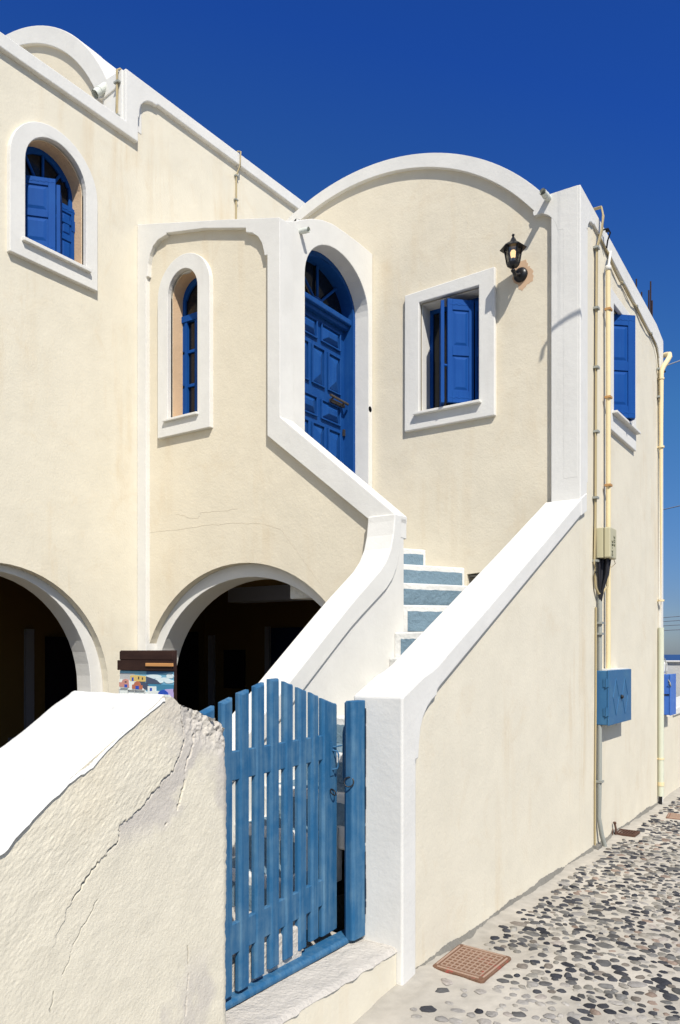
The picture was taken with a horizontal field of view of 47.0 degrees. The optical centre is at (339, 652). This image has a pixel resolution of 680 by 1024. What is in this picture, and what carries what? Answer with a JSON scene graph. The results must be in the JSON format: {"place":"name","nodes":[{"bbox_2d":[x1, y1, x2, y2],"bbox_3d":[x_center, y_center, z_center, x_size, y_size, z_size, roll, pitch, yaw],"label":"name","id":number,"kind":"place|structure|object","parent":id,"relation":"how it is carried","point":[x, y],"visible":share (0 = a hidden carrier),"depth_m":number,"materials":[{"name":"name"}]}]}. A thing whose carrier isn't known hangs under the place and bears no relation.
{"place":"outdoors","nodes":[
{"label":"outdoors","id":0,"kind":"place"},
{"bbox_2d":[306,860,344,939],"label":"courtyard floor","id":1,"kind":"structure","parent":0,"point":[340,905],"depth_m":4.30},
{"bbox_2d":[117,650,176,700],"bbox_3d":[-1.047,0.655,4.236,0.447,1.339,0.047,0,0,34],"label":"painted board","id":2,"kind":"object","parent":1,"relation":"on","point":[148,671],"visible":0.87,"depth_m":4.21,"materials":[{"name":"multicoloured wood"}]},
{"bbox_2d":[0,0,679,654],"label":"sky","id":3,"kind":"structure","parent":0,"point":[559,95],"materials":[{"name":"blue"}]},
{"bbox_2d":[353,787,679,1023],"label":"street","id":4,"kind":"structure","parent":0,"point":[593,937],"depth_m":4.22,"materials":[{"name":"stone"}]},
{"bbox_2d":[433,944,510,983],"bbox_3d":[0.683,1.619,4.077,0.314,0.035,0.390,0,0,34],"label":"manhole cover","id":5,"kind":"object","parent":4,"relation":"on","point":[477,965],"visible":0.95,"depth_m":4.05,"materials":[{"name":"metal"}]},
{"bbox_2d":[612,822,616,834],"bbox_3d":[2.419,1.556,6.904,0.057,0.129,0.031,0,0,-27],"label":"iron stub","id":6,"kind":"object","parent":4,"relation":"on","point":[614,823],"visible":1,"depth_m":6.90,"materials":[{"name":"brown"}]},
{"bbox_2d":[614,829,639,836],"bbox_3d":[2.549,1.605,6.970,0.202,0.023,0.190,0,0,34],"label":"drain grate","id":7,"kind":"object","parent":4,"relation":"on","point":[628,833],"visible":0.93,"depth_m":6.95,"materials":[{"name":"brown metal"}]},
{"bbox_2d":[666,813,679,819],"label":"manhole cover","id":8,"kind":"object","parent":4,"relation":"on","point":[676,816],"visible":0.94,"depth_m":7.67,"materials":[{"name":"pink"}]},
{"bbox_2d":[664,655,679,659],"bbox_3d":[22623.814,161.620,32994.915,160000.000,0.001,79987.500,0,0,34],"label":"sea","id":9,"kind":"structure","parent":0,"point":[671,657],"depth_m":27694.78,"materials":[{"name":"blue liquid"}]},
{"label":"ground","id":10,"kind":"structure","parent":0,"visible":0},
{"bbox_2d":[0,691,226,1023],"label":"garden wall","id":11,"kind":"structure","parent":10,"relation":"on","point":[113,840],"depth_m":2.45,"materials":[{"name":"paint"}]},
{"bbox_2d":[225,931,396,1023],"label":"doorstep","id":12,"kind":"object","parent":10,"relation":"on","point":[351,982],"visible":0.51,"depth_m":3.46,"materials":[{"name":"beige paint"}]},
{"bbox_2d":[0,26,665,968],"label":"house","id":13,"kind":"structure","parent":10,"relation":"on","point":[222,428],"depth_m":6.72,"materials":[{"name":"beige paint"}]},
{"bbox_2d":[24,629,33,729],"bbox_3d":[-3.373,0.330,8.484,0.040,1.180,0.100,0,0,34],"label":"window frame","id":14,"kind":"structure","parent":13,"relation":"in","point":[28,633],"depth_m":8.46,"materials":[{"name":"brown"}]},
{"bbox_2d":[7,122,97,291],"bbox_3d":[-2.370,-3.636,6.346,0.285,1.151,0.814,0,0,34],"label":"window","id":15,"kind":"structure","parent":13,"relation":"in","point":[44,197],"depth_m":6.29,"materials":[{"name":"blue paint"}]},
{"bbox_2d":[113,68,121,115],"bbox_3d":[-1.927,-4.938,6.941,0.060,0.457,0.160,0,0,34],"label":"corner conduit","id":16,"kind":"object","parent":13,"relation":"attached to","point":[117,81],"visible":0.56,"depth_m":6.88,"materials":[{"name":"beige plastic"}]},
{"bbox_2d":[158,253,212,438],"bbox_3d":[-1.294,-2.651,6.775,0.628,1.531,0.240,0,0,34],"label":"window","id":17,"kind":"structure","parent":13,"relation":"in","point":[192,295],"depth_m":6.83,"materials":[{"name":"white paint"}]},
{"bbox_2d":[208,635,214,712],"bbox_3d":[-1.745,0.290,10.630,0.100,1.060,0.040,0,0,34],"label":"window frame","id":18,"kind":"structure","parent":13,"relation":"in","point":[211,638],"depth_m":10.60,"materials":[{"name":"brown"}]},
{"bbox_2d":[233,151,240,218],"bbox_3d":[-1.138,-4.394,8.144,0.267,1.629,0.060,0,0,37],"label":"wall conduit","id":19,"kind":"object","parent":13,"relation":"attached to","point":[235,199],"depth_m":8.08,"materials":[{"name":"beige plastic"}]},
{"bbox_2d":[271,627,303,666],"bbox_3d":[-0.649,0.500,9.884,0.550,1.640,0.030,0,0,34],"label":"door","id":20,"kind":"structure","parent":13,"relation":"in","point":[281,638],"depth_m":9.94,"materials":[{"name":"black"}]},
{"bbox_2d":[305,250,354,472],"bbox_3d":[-0.193,-2.390,6.916,0.150,2.220,0.990,0,0,34],"label":"door","id":21,"kind":"structure","parent":13,"relation":"in","point":[329,306],"depth_m":7.08,"materials":[{"name":"blue paint"}]},
{"bbox_2d":[405,267,495,431],"bbox_3d":[0.979,-2.607,6.840,0.865,1.241,0.313,0,0,34],"label":"window","id":22,"kind":"structure","parent":13,"relation":"in","point":[458,380],"depth_m":6.75,"materials":[{"name":"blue paint"}]},
{"bbox_2d":[500,234,527,282],"bbox_3d":[1.413,-3.213,6.325,0.204,0.327,0.270,0,0,34],"label":"wall lantern","id":23,"kind":"object","parent":13,"relation":"attached to","point":[512,249],"depth_m":6.28,"materials":[{"name":"black metal"}]},
{"bbox_2d":[592,594,606,849],"bbox_3d":[2.156,0.564,6.504,0.065,2.127,0.194,0,0,42],"label":"grey conduit","id":24,"kind":"object","parent":13,"relation":"attached to","point":[599,781],"visible":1,"depth_m":6.50,"materials":[{"name":"grey"}]},
{"bbox_2d":[592,206,609,594],"bbox_3d":[2.115,-2.102,6.518,0.270,3.240,0.197,0,0,13],"label":"cable bundle","id":25,"kind":"object","parent":13,"relation":"attached to","point":[596,367],"visible":0.8,"depth_m":6.46,"materials":[{"name":"beige plastic"}]},
{"bbox_2d":[596,527,615,566],"bbox_3d":[2.221,-0.876,6.511,0.116,0.318,0.192,0,0,34],"label":"junction box","id":26,"kind":"object","parent":13,"relation":"attached to","point":[606,543],"visible":0.98,"depth_m":6.44,"materials":[{"name":"beige plastic"}]},
{"bbox_2d":[597,558,610,600],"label":"black cables","id":27,"kind":"object","parent":26,"relation":"hanging from","point":[603,567],"visible":0.98,"depth_m":6.49,"materials":[{"name":"black plastic"}]},
{"bbox_2d":[603,228,610,247],"bbox_3d":[2.256,-3.516,6.613,0.071,0.121,0.151,0,0,34],"label":"cable hook","id":28,"kind":"object","parent":13,"relation":"attached to","point":[607,230],"visible":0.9,"depth_m":6.60,"materials":[{"name":"black metal"}]},
{"bbox_2d":[605,251,612,668],"bbox_3d":[2.319,-1.670,6.716,0.052,3.640,0.170,0,0,34],"label":"service pipe","id":29,"kind":"object","parent":13,"relation":"attached to","point":[608,396],"visible":0.88,"depth_m":6.66,"materials":[{"name":"white paint"}]},
{"bbox_2d":[597,669,630,725],"bbox_3d":[2.380,0.373,6.765,0.134,0.458,0.728,0,0,34],"label":"meter box","id":30,"kind":"object","parent":13,"relation":"attached to","point":[613,697],"visible":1,"depth_m":6.56,"materials":[{"name":"blue metal"}]},
{"bbox_2d":[607,669,630,725],"bbox_3d":[2.414,0.373,6.748,0.014,0.458,0.718,0,0,34],"label":"door","id":31,"kind":"structure","parent":30,"relation":"in","point":[612,675],"depth_m":6.69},
{"bbox_2d":[611,288,640,451],"bbox_3d":[2.547,-2.557,7.181,0.309,1.245,0.885,0,0,34],"label":"window","id":32,"kind":"structure","parent":13,"relation":"in","point":[623,325],"depth_m":7.10,"materials":[{"name":"white paint"}]},
{"bbox_2d":[598,234,659,401],"bbox_3d":[2.787,-3.101,7.446,0.028,0.843,2.197,0,0,34],"label":"eave cable","id":33,"kind":"object","parent":13,"relation":"attached to","point":[628,295],"visible":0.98,"depth_m":7.56,"materials":[{"name":"beige plastic"}]},
{"bbox_2d":[636,279,652,316],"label":"rebar column","id":34,"kind":"structure","parent":13,"relation":"on","point":[650,302],"depth_m":8.86,"materials":[{"name":"brown"}]},
{"bbox_2d":[657,352,671,803],"bbox_3d":[3.498,-0.821,8.431,0.149,4.902,0.270,0,0,34],"label":"downpipe","id":35,"kind":"object","parent":13,"relation":"attached to","point":[660,447],"visible":0.97,"depth_m":8.34,"materials":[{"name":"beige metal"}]},
{"bbox_2d":[232,493,586,991],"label":"staircase","id":36,"kind":"structure","parent":10,"relation":"on","point":[469,694],"depth_m":4.80,"materials":[{"name":"white paint"}]},
{"bbox_2d":[199,678,365,1009],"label":"gate","id":37,"kind":"structure","parent":36,"relation":"attached to","point":[257,760],"depth_m":3.51,"materials":[{"name":"blue paint"}]},
{"bbox_2d":[663,662,679,798],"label":"wall","id":38,"kind":"structure","parent":10,"relation":"on","point":[671,753],"depth_m":9.03,"materials":[{"name":"beige paint"}]},
{"bbox_2d":[664,674,675,715],"bbox_3d":[3.610,0.455,8.612,0.115,0.448,0.280,0,0,34],"label":"meter box","id":39,"kind":"object","parent":38,"relation":"attached to","point":[669,700],"visible":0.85,"depth_m":8.50,"materials":[{"name":"blue metal"}]},
{"bbox_2d":[669,674,675,715],"bbox_3d":[3.652,0.455,8.584,0.014,0.448,0.278,0,0,34],"label":"door","id":40,"kind":"structure","parent":39,"relation":"in","point":[672,677],"depth_m":8.54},
{"bbox_2d":[664,660,679,696],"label":"terrace wall","id":41,"kind":"structure","parent":10,"relation":"on","point":[673,666],"depth_m":11.23,"materials":[{"name":"white paint"}]}
]}

